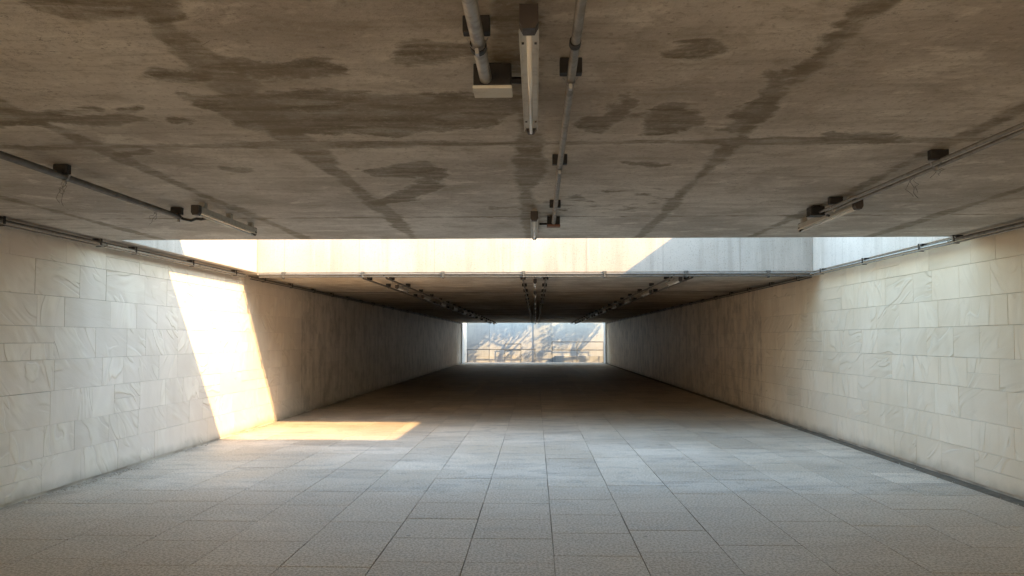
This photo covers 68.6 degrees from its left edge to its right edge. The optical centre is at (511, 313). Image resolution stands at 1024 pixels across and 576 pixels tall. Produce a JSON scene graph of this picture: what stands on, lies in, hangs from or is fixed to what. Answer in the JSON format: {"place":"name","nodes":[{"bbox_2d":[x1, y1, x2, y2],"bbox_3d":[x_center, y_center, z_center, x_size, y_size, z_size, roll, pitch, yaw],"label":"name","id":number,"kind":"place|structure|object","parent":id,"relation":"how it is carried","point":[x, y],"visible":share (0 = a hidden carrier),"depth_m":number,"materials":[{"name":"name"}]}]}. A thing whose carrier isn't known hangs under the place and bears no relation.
{"place":"outdoors","nodes":[
{"label":"outdoors","id":0,"kind":"place"},
{"bbox_2d":[1,420,1018,509],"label":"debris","id":1,"kind":"object","parent":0,"point":[138,468],"visible":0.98,"depth_m":8.16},
{"bbox_2d":[0,362,1023,575],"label":"floor","id":2,"kind":"structure","parent":0,"point":[343,488],"depth_m":7.00,"materials":[{"name":"grey tile"}]},
{"bbox_2d":[467,349,535,361],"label":"railing","id":3,"kind":"object","parent":2,"relation":"on","point":[495,349],"visible":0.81,"depth_m":50.09,"materials":[{"name":"grey metal"}]},
{"bbox_2d":[552,341,603,361],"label":"railing","id":4,"kind":"object","parent":2,"relation":"on","point":[582,341],"visible":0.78,"depth_m":49.92,"materials":[{"name":"grey metal"}]},
{"bbox_2d":[602,362,1023,506],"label":"gutter","id":5,"kind":"object","parent":2,"relation":"on","point":[966,484],"visible":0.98,"depth_m":9.56,"materials":[{"name":"grey metal"}]},
{"bbox_2d":[368,368,711,574],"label":"joint","id":6,"kind":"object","parent":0,"point":[548,494],"depth_m":6.42,"materials":[{"name":"grey"}]},
{"bbox_2d":[0,223,460,507],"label":"stone wall","id":7,"kind":"structure","parent":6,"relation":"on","point":[112,360],"depth_m":9.33,"materials":[{"name":"stone"}]},
{"bbox_2d":[102,240,257,272],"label":"well wall","id":8,"kind":"structure","parent":7,"relation":"on","point":[239,256],"depth_m":10.35,"materials":[{"name":"concrete"}]},
{"bbox_2d":[104,242,246,277],"bbox_3d":[-4.323,-0.676,10.026,0.093,0.088,3.910,0,-2,2],"label":"wall conduit","id":9,"kind":"object","parent":8,"relation":"attached to","point":[189,262],"depth_m":9.48,"materials":[{"name":"metal"}]},
{"bbox_2d":[0,0,1023,239],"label":"concrete deck","id":10,"kind":"structure","parent":7,"relation":"on","point":[316,119],"depth_m":3.63,"materials":[{"name":"grey concrete"}]},
{"bbox_2d":[0,216,106,246],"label":"wall conduit","id":11,"kind":"object","parent":10,"relation":"attached to","point":[3,220],"depth_m":7.13,"materials":[{"name":"grey metal"}]},
{"bbox_2d":[0,151,205,223],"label":"conduit","id":12,"kind":"object","parent":10,"relation":"attached to","point":[62,172],"visible":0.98,"depth_m":4.75,"materials":[{"name":"metal"}]},
{"bbox_2d":[191,203,256,235],"bbox_3d":[-2.403,-0.791,6.333,0.064,0.117,1.215,0,-2,2],"label":"light fitting","id":13,"kind":"object","parent":10,"relation":"attached to","point":[203,211],"visible":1,"depth_m":6.21,"materials":[{"name":"plastic"}]},
{"bbox_2d":[461,0,521,97],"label":"conduit","id":14,"kind":"object","parent":10,"relation":"attached to","point":[494,80],"visible":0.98,"depth_m":2.73,"materials":[{"name":"metal"}]},
{"bbox_2d":[519,3,538,134],"bbox_3d":[0.070,-0.911,2.905,0.064,0.117,1.215,0,-2,2],"label":"light fitting","id":15,"kind":"object","parent":10,"relation":"attached to","point":[529,35],"visible":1,"depth_m":2.62,"materials":[{"name":"metal"}]},
{"bbox_2d":[530,209,537,239],"bbox_3d":[0.197,-0.781,6.611,0.064,0.117,1.215,0,-2,2],"label":"light fitting","id":16,"kind":"object","parent":10,"relation":"attached to","point":[534,223],"visible":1,"depth_m":6.31,"materials":[{"name":"plastic"}]},
{"bbox_2d":[539,0,586,227],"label":"conduit","id":17,"kind":"object","parent":10,"relation":"attached to","point":[570,67],"visible":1,"depth_m":2.91,"materials":[{"name":"metal"}]},
{"bbox_2d":[798,196,863,231],"bbox_3d":[2.552,-0.800,6.077,0.064,0.117,1.215,0,-2,2],"label":"light fitting","id":18,"kind":"object","parent":10,"relation":"attached to","point":[805,224],"visible":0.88,"depth_m":6.00,"materials":[{"name":"plastic"}]},
{"bbox_2d":[806,122,1023,216],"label":"conduit","id":19,"kind":"object","parent":10,"relation":"attached to","point":[936,156],"visible":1,"depth_m":4.35,"materials":[{"name":"metal"}]},
{"bbox_2d":[243,237,812,322],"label":"concrete deck","id":20,"kind":"structure","parent":7,"relation":"on","point":[504,300],"depth_m":12.04,"materials":[{"name":"grey concrete"}]},
{"bbox_2d":[248,276,461,323],"bbox_3d":[-3.730,0.014,29.800,0.093,0.088,35.100,0,-2,2],"label":"wall conduit","id":21,"kind":"object","parent":20,"relation":"attached to","point":[319,292],"depth_m":17.21,"materials":[{"name":"grey metal"}]},
{"bbox_2d":[395,284,408,292],"bbox_3d":[-2.141,-0.500,14.653,0.064,0.117,1.215,0,-2,2],"label":"light fitting","id":22,"kind":"object","parent":20,"relation":"attached to","point":[401,288],"visible":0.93,"depth_m":14.53,"materials":[{"name":"plastic"}]},
{"bbox_2d":[361,277,490,323],"bbox_3d":[-1.880,0.016,29.575,0.090,0.105,35.232,0,-2,2],"label":"conduit","id":23,"kind":"object","parent":20,"relation":"attached to","point":[369,279],"visible":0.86,"depth_m":17.32,"materials":[{"name":"metal"}]},
{"bbox_2d":[421,294,430,300],"bbox_3d":[-2.039,-0.388,17.870,0.064,0.117,1.215,0,-2,2],"label":"light fitting","id":24,"kind":"object","parent":20,"relation":"attached to","point":[423,296],"visible":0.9,"depth_m":17.71,"materials":[{"name":"plastic"}]},
{"bbox_2d":[383,275,496,323],"bbox_3d":[-1.501,0.015,29.563,0.090,0.105,35.232,0,-2,2],"label":"conduit","id":25,"kind":"object","parent":20,"relation":"attached to","point":[392,279],"visible":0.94,"depth_m":17.53,"materials":[{"name":"metal"}]},
{"bbox_2d":[520,275,532,322],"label":"conduit","id":26,"kind":"object","parent":20,"relation":"attached to","point":[524,285],"visible":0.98,"depth_m":17.29,"materials":[{"name":"metal"}]},
{"bbox_2d":[259,270,810,278],"bbox_3d":[0.314,-0.617,11.888,8.740,0.110,0.077,0,-2,2],"label":"fascia conduit","id":27,"kind":"object","parent":20,"relation":"attached to","point":[284,275],"visible":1,"depth_m":11.86,"materials":[{"name":"grey metal"}]},
{"bbox_2d":[533,277,536,287],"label":"light fitting","id":28,"kind":"object","parent":20,"relation":"attached to","point":[534,282],"visible":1,"depth_m":12.84,"materials":[{"name":"plastic"}]},
{"bbox_2d":[538,275,547,323],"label":"conduit","id":29,"kind":"object","parent":20,"relation":"attached to","point":[544,284],"visible":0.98,"depth_m":17.21,"materials":[{"name":"metal"}]},
{"bbox_2d":[571,277,671,323],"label":"conduit","id":30,"kind":"object","parent":20,"relation":"attached to","point":[651,285],"visible":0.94,"depth_m":17.39,"materials":[{"name":"metal"}]},
{"bbox_2d":[624,297,631,303],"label":"light fitting","id":31,"kind":"object","parent":20,"relation":"attached to","point":[628,300],"visible":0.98,"depth_m":19.19,"materials":[{"name":"plastic"}]},
{"bbox_2d":[576,277,692,323],"bbox_3d":[3.447,0.010,29.407,0.090,0.105,35.232,0,-2,2],"label":"conduit","id":32,"kind":"object","parent":20,"relation":"attached to","point":[654,291],"visible":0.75,"depth_m":16.62,"materials":[{"name":"metal"}]},
{"bbox_2d":[641,288,651,296],"bbox_3d":[2.888,-0.449,16.115,0.064,0.117,1.215,0,-2,2],"label":"light fitting","id":33,"kind":"object","parent":20,"relation":"attached to","point":[645,293],"visible":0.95,"depth_m":16.01,"materials":[{"name":"plastic"}]},
{"bbox_2d":[666,277,682,286],"bbox_3d":[2.787,-0.562,12.899,0.064,0.117,1.215,0,-2,2],"label":"light fitting","id":34,"kind":"object","parent":20,"relation":"attached to","point":[674,281],"visible":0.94,"depth_m":12.82,"materials":[{"name":"plastic"}]},
{"bbox_2d":[605,274,813,323],"bbox_3d":[5.337,0.004,29.514,0.093,0.088,35.100,0,-2,2],"label":"wall conduit","id":35,"kind":"object","parent":20,"relation":"attached to","point":[743,291],"depth_m":16.88,"materials":[{"name":"grey metal"}]},
{"bbox_2d":[461,323,466,362],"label":"side wall","id":36,"kind":"structure","parent":6,"relation":"on","point":[463,342],"depth_m":48.39,"materials":[{"name":"white concrete"}]},
{"bbox_2d":[467,323,603,361],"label":"court wall","id":37,"kind":"structure","parent":6,"relation":"on","point":[540,337],"depth_m":50.52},
{"bbox_2d":[604,323,606,362],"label":"side wall","id":38,"kind":"structure","parent":6,"relation":"on","point":[605,343],"depth_m":47.33,"materials":[{"name":"white concrete"}]},
{"bbox_2d":[607,225,1023,500],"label":"stone wall","id":39,"kind":"structure","parent":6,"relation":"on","point":[916,358],"depth_m":9.66,"materials":[{"name":"beige stone"}]},
{"bbox_2d":[812,237,955,271],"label":"well wall","id":40,"kind":"structure","parent":39,"relation":"on","point":[830,252],"depth_m":10.26,"materials":[{"name":"concrete"}]},
{"bbox_2d":[810,239,950,275],"bbox_3d":[4.619,-0.686,9.744,0.093,0.088,3.910,0,-2,2],"label":"wall conduit","id":41,"kind":"object","parent":40,"relation":"attached to","point":[923,246],"depth_m":9.11,"materials":[{"name":"metal"}]},
{"bbox_2d":[948,221,1023,243],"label":"wall conduit","id":42,"kind":"object","parent":39,"relation":"attached to","point":[957,238],"depth_m":7.15,"materials":[{"name":"grey metal"}]}
]}

